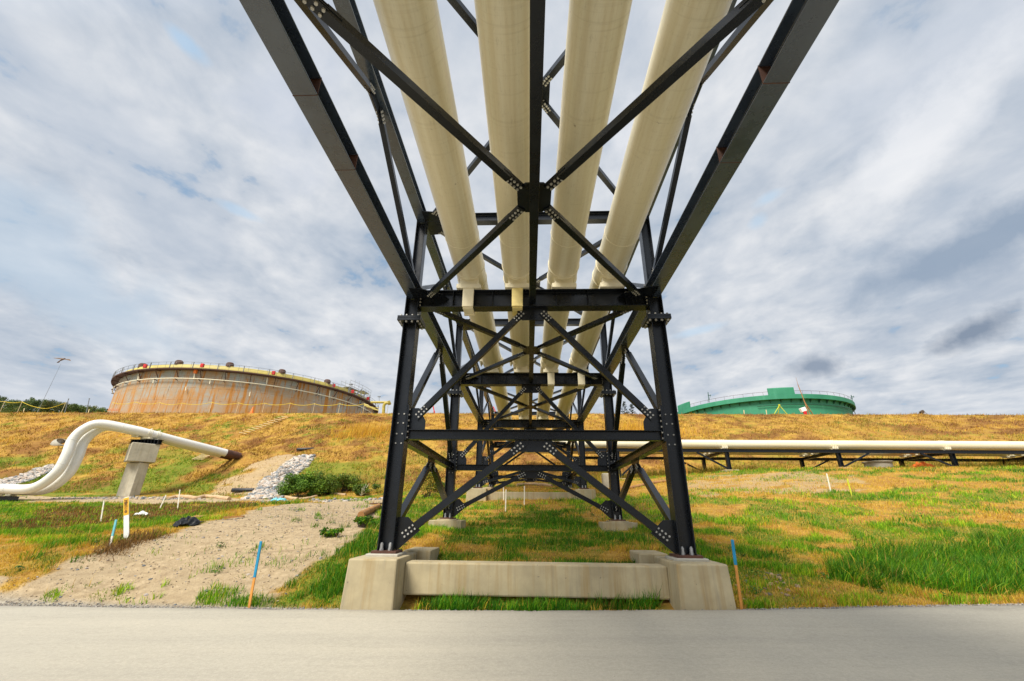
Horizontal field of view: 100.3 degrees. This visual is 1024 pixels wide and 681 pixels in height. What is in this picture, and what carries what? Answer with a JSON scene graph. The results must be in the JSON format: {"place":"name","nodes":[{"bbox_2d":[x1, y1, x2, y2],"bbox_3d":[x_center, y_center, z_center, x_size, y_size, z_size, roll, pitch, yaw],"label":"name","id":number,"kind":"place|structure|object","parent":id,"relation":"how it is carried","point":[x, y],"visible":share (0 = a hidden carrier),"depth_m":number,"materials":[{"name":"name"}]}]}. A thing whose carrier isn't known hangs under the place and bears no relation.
{"place":"outdoors","nodes":[
{"label":"outdoors","id":0,"kind":"place"},
{"bbox_2d":[0,605,1023,680],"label":"road","id":1,"kind":"structure","parent":0,"point":[939,643],"depth_m":5.16,"materials":[{"name":"grey asphalt"}]},
{"bbox_2d":[0,412,1023,610],"bbox_3d":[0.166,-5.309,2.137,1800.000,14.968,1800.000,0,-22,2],"label":"ground","id":2,"kind":"structure","parent":0,"point":[171,596],"depth_m":21.62,"materials":[{"name":"soil"}]},
{"bbox_2d":[0,396,13,409],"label":"broadleaf tree","id":3,"kind":"object","parent":2,"relation":"on","point":[3,398],"visible":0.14,"depth_m":121.86,"materials":[{"name":"green plant"}]},
{"bbox_2d":[0,496,23,500],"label":"pipe sleeper","id":4,"kind":"object","parent":2,"relation":"on","point":[7,498],"visible":0.62,"depth_m":33.71,"materials":[{"name":"black metal"}]},
{"bbox_2d":[0,401,33,412],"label":"broadleaf tree","id":5,"kind":"object","parent":2,"relation":"on","point":[9,410],"visible":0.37,"depth_m":113.87,"materials":[{"name":"green plant"}]},
{"bbox_2d":[2,399,34,407],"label":"broadleaf tree","id":6,"kind":"object","parent":2,"relation":"on","point":[26,400],"visible":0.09,"depth_m":119.51,"materials":[{"name":"green plant"}]},
{"bbox_2d":[21,399,41,412],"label":"broadleaf tree","id":7,"kind":"object","parent":2,"relation":"on","point":[36,403],"visible":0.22,"depth_m":113.99,"materials":[{"name":"green plant"}]},
{"bbox_2d":[0,401,65,412],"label":"rope barrier","id":8,"kind":"object","parent":2,"relation":"on","point":[30,405],"visible":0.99,"depth_m":64.86,"materials":[{"name":"yellow fabric"}]},
{"bbox_2d":[37,399,71,412],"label":"broadleaf tree","id":9,"kind":"object","parent":2,"relation":"on","point":[49,405],"visible":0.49,"depth_m":113.14,"materials":[{"name":"green plant"}]},
{"bbox_2d":[50,438,65,445],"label":"culvert end","id":10,"kind":"object","parent":2,"relation":"on","point":[57,442],"visible":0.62,"depth_m":50.94,"materials":[{"name":"white concrete"}]},
{"bbox_2d":[67,403,92,412],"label":"broadleaf tree","id":11,"kind":"object","parent":2,"relation":"on","point":[79,408],"visible":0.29,"depth_m":112.75,"materials":[{"name":"green plant"}]},
{"bbox_2d":[84,407,106,412],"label":"broadleaf tree","id":12,"kind":"object","parent":2,"relation":"on","point":[102,409],"visible":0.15,"depth_m":111.27,"materials":[{"name":"green plant"}]},
{"bbox_2d":[110,519,117,543],"bbox_3d":[-9.908,4.907,10.575,0.124,0.879,0.043,8,-23,-18],"label":"survey stake","id":13,"kind":"object","parent":2,"relation":"on","point":[114,528],"visible":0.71,"depth_m":10.63,"materials":[{"name":"paint"}]},
{"bbox_2d":[123,497,128,537],"bbox_3d":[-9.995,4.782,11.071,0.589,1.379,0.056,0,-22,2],"label":"marker post","id":14,"kind":"object","parent":2,"relation":"on","point":[126,513],"visible":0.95,"depth_m":11.15,"materials":[{"name":"white plastic"}]},
{"bbox_2d":[81,526,176,560],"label":"matted dead grass","id":15,"kind":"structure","parent":2,"relation":"on","point":[125,544],"depth_m":10.44,"materials":[{"name":"brown plant"}]},
{"bbox_2d":[116,442,159,496],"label":"concrete pier","id":16,"kind":"structure","parent":2,"relation":"on","point":[139,458],"depth_m":37.26,"materials":[{"name":"grey concrete"}]},
{"bbox_2d":[129,439,163,444],"bbox_3d":[-33.030,9.179,38.603,2.761,0.400,0.500,0,-22,2],"label":"steel saddle","id":17,"kind":"object","parent":16,"relation":"on","point":[154,441],"visible":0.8,"depth_m":38.47,"materials":[{"name":"black paint"}]},
{"bbox_2d":[4,428,231,495],"bbox_3d":[-41.034,10.455,37.235,27.962,6.469,7.563,8,-23,-18],"label":"bent pipeline","id":18,"kind":"object","parent":17,"relation":"on","point":[72,468],"visible":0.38,"depth_m":35.51,"materials":[{"name":"beige paint"}]},
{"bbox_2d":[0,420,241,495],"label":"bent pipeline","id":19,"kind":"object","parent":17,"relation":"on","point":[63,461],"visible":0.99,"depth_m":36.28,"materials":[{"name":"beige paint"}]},
{"bbox_2d":[0,454,314,499],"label":"riprap stones","id":20,"kind":"object","parent":2,"relation":"on","point":[266,486],"visible":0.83,"depth_m":40.99,"materials":[{"name":"grey stone"}]},
{"bbox_2d":[0,504,375,607],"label":"bank pebbles","id":21,"kind":"object","parent":2,"relation":"on","point":[147,594],"visible":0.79,"depth_m":10.34,"materials":[{"name":"stone"}]},
{"bbox_2d":[1,503,375,605],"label":"soil clods","id":22,"kind":"object","parent":2,"relation":"on","point":[226,544],"visible":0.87,"depth_m":10.49,"materials":[{"name":"soil"}]},
{"bbox_2d":[173,516,203,526],"bbox_3d":[-9.591,5.350,12.658,0.696,0.296,0.621,6,-23,-14],"label":"black tarp","id":23,"kind":"object","parent":2,"relation":"on","point":[190,521],"visible":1,"depth_m":12.54,"materials":[{"name":"black plastic"}]},
{"bbox_2d":[166,494,231,499],"bbox_3d":[-24.375,12.402,33.695,6.521,0.536,1.392,-5,-23,14],"label":"silt sock","id":24,"kind":"object","parent":2,"relation":"on","point":[204,496],"visible":0.79,"depth_m":33.76,"materials":[{"name":"beige fabric"}]},
{"bbox_2d":[192,454,209,459],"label":"slope ladder","id":25,"kind":"object","parent":2,"relation":"on","point":[202,455],"visible":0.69,"depth_m":46.61,"materials":[{"name":"wood"}]},
{"bbox_2d":[50,496,382,502],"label":"path edge stones","id":26,"kind":"object","parent":2,"relation":"on","point":[158,498],"visible":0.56,"depth_m":33.94,"materials":[{"name":"grey stone"}]},
{"bbox_2d":[223,516,244,517],"bbox_3d":[-8.766,5.560,13.473,0.560,0.074,0.120,6,-22,-12],"label":"plank","id":27,"kind":"object","parent":2,"relation":"on","point":[232,516],"visible":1,"depth_m":13.41,"materials":[{"name":"brown wood"}]},
{"bbox_2d":[231,488,253,491],"bbox_3d":[-22.808,12.670,36.187,1.643,0.368,0.320,7,-23,-14],"label":"drain pipe","id":28,"kind":"object","parent":2,"relation":"on","point":[241,489],"visible":0.97,"depth_m":36.06,"materials":[{"name":"black plastic"}]},
{"bbox_2d":[107,360,380,413],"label":"storage tank","id":29,"kind":"object","parent":2,"relation":"on","point":[177,382],"visible":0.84,"depth_m":73.41,"materials":[{"name":"metal"}]},
{"bbox_2d":[109,402,378,412],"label":"rope barrier","id":30,"kind":"object","parent":2,"relation":"on","point":[244,404],"visible":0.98,"depth_m":63.75,"materials":[{"name":"yellow fabric"}]},
{"bbox_2d":[364,404,377,410],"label":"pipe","id":31,"kind":"object","parent":30,"relation":"attached to","point":[368,406],"visible":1,"depth_m":62.69,"materials":[{"name":"yellow metal"}]},
{"bbox_2d":[248,541,262,607],"bbox_3d":[-4.738,4.425,7.834,0.071,1.352,0.048,0,-22,2],"label":"survey stake","id":32,"kind":"object","parent":2,"relation":"on","point":[255,573],"visible":0.79,"depth_m":7.87,"materials":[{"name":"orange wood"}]},
{"bbox_2d":[238,416,288,434],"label":"slope ladder","id":33,"kind":"object","parent":2,"relation":"on","point":[264,425],"visible":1,"depth_m":56.01,"materials":[{"name":"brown wood"}]},
{"bbox_2d":[240,494,298,499],"bbox_3d":[-18.030,11.932,32.505,4.654,0.530,2.143,-8,-23,20],"label":"silt sock","id":34,"kind":"object","parent":2,"relation":"on","point":[291,497],"visible":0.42,"depth_m":32.20,"materials":[{"name":"beige fabric"}]},
{"bbox_2d":[276,473,320,497],"bbox_3d":[-16.754,11.278,33.205,3.394,1.954,2.249,0,-22,2],"label":"shrub","id":35,"kind":"object","parent":2,"relation":"on","point":[297,485],"visible":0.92,"depth_m":32.95,"materials":[{"name":"green plant"}]},
{"bbox_2d":[297,447,313,450],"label":"drain pipe","id":36,"kind":"object","parent":2,"relation":"on","point":[299,449],"visible":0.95,"depth_m":45.99,"materials":[{"name":"black plastic"}]},
{"bbox_2d":[290,470,328,494],"bbox_3d":[-16.147,11.345,33.877,3.306,2.087,2.055,0,-22,2],"label":"shrub","id":37,"kind":"object","parent":2,"relation":"on","point":[320,489],"visible":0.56,"depth_m":33.57,"materials":[{"name":"green plant"}]},
{"bbox_2d":[320,473,341,494],"bbox_3d":[-15.062,11.709,34.867,3.295,1.798,2.424,-11,-25,27],"label":"shrub","id":38,"kind":"object","parent":2,"relation":"on","point":[333,485],"visible":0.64,"depth_m":34.25,"materials":[{"name":"green plant"}]},
{"bbox_2d":[319,526,343,536],"bbox_3d":[-4.709,5.029,11.131,0.528,0.399,0.553,19,-28,-37],"label":"shrub","id":39,"kind":"object","parent":2,"relation":"on","point":[330,532],"visible":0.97,"depth_m":11.07,"materials":[{"name":"green plant"}]},
{"bbox_2d":[289,514,380,601],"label":"verge grass","id":40,"kind":"structure","parent":2,"relation":"on","point":[367,545],"depth_m":9.85,"materials":[{"name":"green plant"}]},
{"bbox_2d":[330,492,346,495],"bbox_3d":[-13.764,12.229,33.959,1.906,0.315,0.297,-13,-26,31],"label":"silt sock","id":41,"kind":"object","parent":2,"relation":"on","point":[343,494],"visible":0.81,"depth_m":33.83,"materials":[{"name":"beige fabric"}]},
{"bbox_2d":[335,473,361,492],"bbox_3d":[-13.743,11.925,35.728,2.683,1.656,2.118,0,-22,2],"label":"shrub","id":42,"kind":"object","parent":2,"relation":"on","point":[349,481],"visible":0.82,"depth_m":35.41,"materials":[{"name":"green plant"}]},
{"bbox_2d":[352,483,380,495],"bbox_3d":[-11.504,11.856,33.934,2.491,1.095,1.430,0,-22,2],"label":"shrub","id":43,"kind":"object","parent":2,"relation":"on","point":[356,488],"visible":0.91,"depth_m":33.65,"materials":[{"name":"green plant"}]},
{"bbox_2d":[354,515,378,527],"bbox_3d":[-4.242,5.282,12.330,0.744,0.485,0.400,4,-22,-9],"label":"shrub","id":44,"kind":"object","parent":2,"relation":"on","point":[361,521],"visible":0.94,"depth_m":12.31,"materials":[{"name":"green plant"}]},
{"bbox_2d":[357,503,380,516],"bbox_3d":[-5.504,6.610,16.641,0.234,0.562,3.528,3,-22,-6],"label":"timber log","id":45,"kind":"object","parent":2,"relation":"on","point":[367,511],"visible":0.91,"depth_m":15.88,"materials":[{"name":"brown wood"}]},
{"bbox_2d":[371,400,390,412],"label":"gooseneck pipe","id":46,"kind":"object","parent":2,"relation":"on","point":[385,403],"visible":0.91,"depth_m":73.96,"materials":[{"name":"yellow metal"}]},
{"bbox_2d":[408,464,444,497],"bbox_3d":[-5.027,8.619,26.116,2.330,2.256,2.024,0,-22,2],"label":"shrub","id":47,"kind":"object","parent":2,"relation":"on","point":[429,484],"visible":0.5,"depth_m":25.79,"materials":[{"name":"green plant"}]},
{"bbox_2d":[428,519,465,528],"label":"concrete block","id":48,"kind":"structure","parent":2,"relation":"on","point":[453,522],"depth_m":14.10,"materials":[{"name":"beige concrete"}]},
{"bbox_2d":[5,477,1007,602],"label":"broadleaf weeds","id":49,"kind":"object","parent":2,"relation":"on","point":[255,504],"visible":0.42,"depth_m":11.55,"materials":[{"name":"green plant"}]},
{"bbox_2d":[0,504,1023,610],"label":"meadow grass","id":50,"kind":"structure","parent":2,"relation":"on","point":[28,545],"depth_m":10.29,"materials":[{"name":"green plant"}]},
{"bbox_2d":[0,465,1023,528],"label":"field grass","id":51,"kind":"structure","parent":2,"relation":"on","point":[76,507],"depth_m":20.52,"materials":[{"name":"green plant"}]},
{"bbox_2d":[0,410,1023,495],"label":"hill grass","id":52,"kind":"structure","parent":2,"relation":"on","point":[381,445],"depth_m":50.15,"materials":[{"name":"plant"}]},
{"bbox_2d":[1,481,1023,602],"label":"seed stalks","id":53,"kind":"object","parent":2,"relation":"on","point":[535,535],"visible":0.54,"depth_m":13.18,"materials":[{"name":"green plant"}]},
{"bbox_2d":[311,416,714,443],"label":"tall dry grass","id":54,"kind":"structure","parent":2,"relation":"on","point":[360,429],"depth_m":51.74,"materials":[{"name":"yellow plant"}]},
{"bbox_2d":[466,488,595,501],"bbox_3d":[1.010,8.569,23.005,6.897,1.135,1.279,0,-22,2],"label":"concrete foundation","id":55,"kind":"object","parent":2,"relation":"on","point":[471,493],"visible":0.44,"depth_m":22.74,"materials":[{"name":"beige concrete"}]},
{"bbox_2d":[473,428,588,488],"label":"support tower","id":56,"kind":"structure","parent":55,"relation":"on","point":[567,478],"depth_m":24.02,"materials":[{"name":"black metal"}]},
{"bbox_2d":[517,483,552,486],"bbox_3d":[1.808,11.133,32.924,2.881,0.401,0.976,-7,-23,18],"label":"silt sock","id":57,"kind":"object","parent":2,"relation":"on","point":[543,484],"visible":0.74,"depth_m":32.98,"materials":[{"name":"beige fabric"}]},
{"bbox_2d":[340,547,736,609],"bbox_3d":[0.443,4.823,8.412,6.757,1.155,2.429,0,-22,2],"label":"concrete foundation","id":58,"kind":"object","parent":2,"relation":"on","point":[373,581],"visible":0.71,"depth_m":7.83,"materials":[{"name":"beige concrete"}]},
{"bbox_2d":[371,309,703,557],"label":"support tower","id":59,"kind":"structure","parent":58,"relation":"on","point":[673,531],"depth_m":9.38,"materials":[{"name":"black metal"}]},
{"bbox_2d":[239,0,838,452],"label":"pipe bridge","id":60,"kind":"structure","parent":59,"relation":"on","point":[801,26],"depth_m":7.35,"materials":[{"name":"paint"}]},
{"bbox_2d":[536,0,820,453],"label":"pipeline","id":61,"kind":"object","parent":60,"relation":"on","point":[596,33],"visible":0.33,"depth_m":6.15,"materials":[{"name":"beige paint"}]},
{"bbox_2d":[373,0,1023,457],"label":"pipeline","id":62,"kind":"object","parent":60,"relation":"on","point":[413,38],"visible":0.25,"depth_m":6.70,"materials":[{"name":"beige paint"}]},
{"bbox_2d":[474,0,1023,456],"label":"pipeline","id":63,"kind":"object","parent":60,"relation":"on","point":[504,38],"visible":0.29,"depth_m":6.20,"materials":[{"name":"beige paint"}]},
{"bbox_2d":[551,0,1023,449],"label":"pipeline","id":64,"kind":"object","parent":60,"relation":"on","point":[685,26],"visible":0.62,"depth_m":7.36,"materials":[{"name":"beige paint"}]},
{"bbox_2d":[416,553,662,610],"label":"ditch grass","id":65,"kind":"structure","parent":2,"relation":"on","point":[460,604],"depth_m":7.56,"materials":[{"name":"green plant"}]},
{"bbox_2d":[434,508,654,560],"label":"slope grass","id":66,"kind":"structure","parent":2,"relation":"on","point":[514,525],"depth_m":13.05,"materials":[{"name":"green plant"}]},
{"bbox_2d":[601,473,608,487],"bbox_3d":[6.182,9.373,27.861,0.560,1.334,0.500,0,-22,2],"label":"concrete post","id":67,"kind":"object","parent":2,"relation":"on","point":[605,479],"visible":0.3,"depth_m":27.75,"materials":[{"name":"grey concrete"}]},
{"bbox_2d":[599,521,637,530],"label":"concrete block","id":68,"kind":"structure","parent":2,"relation":"on","point":[617,525],"depth_m":13.88,"materials":[{"name":"beige concrete"}]},
{"bbox_2d":[621,401,628,413],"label":"conifer sapling","id":69,"kind":"object","parent":2,"relation":"on","point":[624,406],"visible":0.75,"depth_m":62.72,"materials":[{"name":"green plant"}]},
{"bbox_2d":[620,479,665,489],"bbox_3d":[8.491,9.391,27.680,6.399,1.118,0.578,13,-25,-28],"label":"silt sock","id":70,"kind":"object","parent":2,"relation":"on","point":[642,484],"visible":0.28,"depth_m":27.57,"materials":[{"name":"beige fabric"}]},
{"bbox_2d":[731,540,742,609],"bbox_3d":[3.884,4.114,7.350,0.071,1.247,0.048,0,-22,2],"label":"survey stake","id":71,"kind":"object","parent":2,"relation":"on","point":[736,574],"visible":0.79,"depth_m":7.37,"materials":[{"name":"orange wood"}]},
{"bbox_2d":[677,387,855,414],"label":"storage tank","id":72,"kind":"object","parent":2,"relation":"on","point":[788,400],"visible":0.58,"depth_m":84.28,"materials":[{"name":"green metal"}]},
{"bbox_2d":[735,570,800,600],"bbox_3d":[4.961,4.757,8.293,1.990,0.321,1.091,17,-27,-34],"label":"bank rubble","id":73,"kind":"object","parent":2,"relation":"on","point":[780,578],"visible":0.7,"depth_m":8.22,"materials":[{"name":"stone"}]},
{"bbox_2d":[554,460,1023,487],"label":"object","id":74,"kind":"object","parent":2,"relation":"on","point":[661,472],"visible":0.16,"depth_m":37.82,"materials":[{"name":"green plant"}]},
{"bbox_2d":[556,448,1023,476],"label":"pipe rack","id":75,"kind":"object","parent":2,"relation":"on","point":[922,457],"visible":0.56,"depth_m":34.99,"materials":[{"name":"black metal"}]},
{"bbox_2d":[796,379,813,414],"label":"leaning mast","id":76,"kind":"object","parent":2,"relation":"on","point":[804,410],"visible":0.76,"depth_m":60.13,"materials":[{"name":"white metal"}]},
{"bbox_2d":[861,460,893,467],"bbox_3d":[31.805,11.093,37.002,2.200,1.320,2.200,0,-22,2],"label":"manhole vault","id":77,"kind":"object","parent":2,"relation":"on","point":[880,463],"visible":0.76,"depth_m":36.37,"materials":[{"name":"grey concrete"}]},
{"bbox_2d":[912,461,934,467],"bbox_3d":[35.438,10.919,36.930,2.464,0.896,1.382,0,-22,2],"label":"orange sheet","id":78,"kind":"object","parent":2,"relation":"on","point":[921,463],"visible":0.45,"depth_m":36.77,"materials":[{"name":"plastic"}]},
{"bbox_2d":[0,596,1023,610],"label":"shoulder gravel","id":79,"kind":"structure","parent":0,"point":[322,608],"depth_m":7.59,"materials":[{"name":"grey gravel"}]},
{"bbox_2d":[0,0,1023,414],"label":"sky","id":80,"kind":"structure","parent":0,"point":[166,194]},
{"bbox_2d":[819,525,1023,595],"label":"tall bank grass","id":81,"kind":"structure","parent":0,"point":[917,571],"depth_m":9.22,"materials":[{"name":"green plant"}]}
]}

